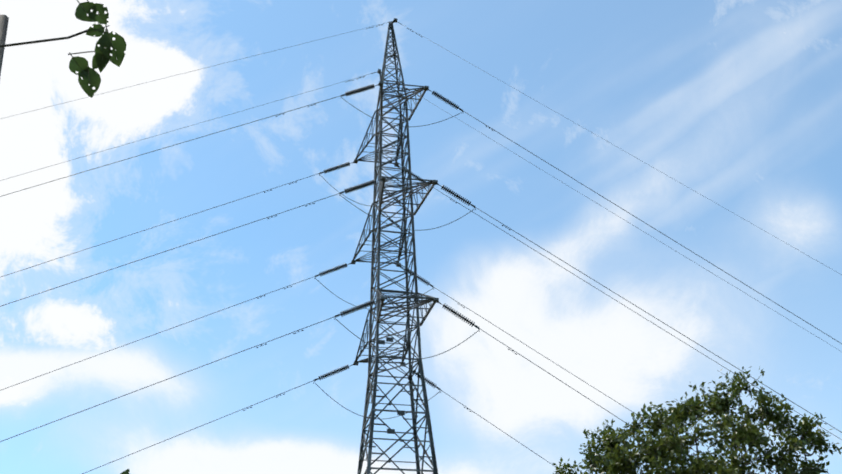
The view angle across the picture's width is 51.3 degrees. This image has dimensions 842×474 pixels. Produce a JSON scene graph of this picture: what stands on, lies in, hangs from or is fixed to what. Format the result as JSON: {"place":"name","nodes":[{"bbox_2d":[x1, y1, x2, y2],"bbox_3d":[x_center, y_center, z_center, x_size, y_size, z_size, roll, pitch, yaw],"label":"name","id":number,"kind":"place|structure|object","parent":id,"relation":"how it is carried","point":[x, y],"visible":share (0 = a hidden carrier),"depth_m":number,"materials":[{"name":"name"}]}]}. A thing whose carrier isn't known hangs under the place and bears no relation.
{"place":"outdoors","nodes":[
{"label":"outdoors","id":0,"kind":"place"},
{"bbox_2d":[0,0,841,473],"label":"sky","id":1,"kind":"structure","parent":0,"point":[737,102],"materials":[{"name":"blue"}]},
{"bbox_3d":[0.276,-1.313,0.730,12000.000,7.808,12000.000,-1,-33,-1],"label":"ground","id":2,"kind":"structure","parent":0,"visible":0},
{"bbox_2d":[0,0,129,473],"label":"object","id":3,"kind":"object","parent":2,"relation":"on","point":[102,56],"visible":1,"depth_m":2.10,"materials":[{"name":"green plant"}]},
{"bbox_2d":[351,18,438,473],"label":"transmission tower","id":4,"kind":"structure","parent":2,"relation":"on","point":[416,296],"depth_m":61.70,"materials":[{"name":"metal"}]},
{"bbox_2d":[243,21,516,411],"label":"insulator strings","id":5,"kind":"object","parent":4,"relation":"attached to","point":[350,190],"visible":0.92,"depth_m":62.83,"materials":[{"name":"ceramic"}]},
{"bbox_2d":[0,22,841,473],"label":"conductors","id":6,"kind":"object","parent":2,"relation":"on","point":[384,308],"visible":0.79,"depth_m":62.69,"materials":[{"name":"metal"}]},
{"bbox_2d":[552,366,841,473],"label":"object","id":7,"kind":"object","parent":2,"relation":"on","point":[616,458],"visible":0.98,"depth_m":30.33,"materials":[{"name":"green plant"}]},
{"bbox_2d":[745,467,828,473],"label":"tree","id":8,"kind":"object","parent":2,"relation":"on","point":[814,469],"visible":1,"depth_m":26.68,"materials":[{"name":"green plant"}]}
]}

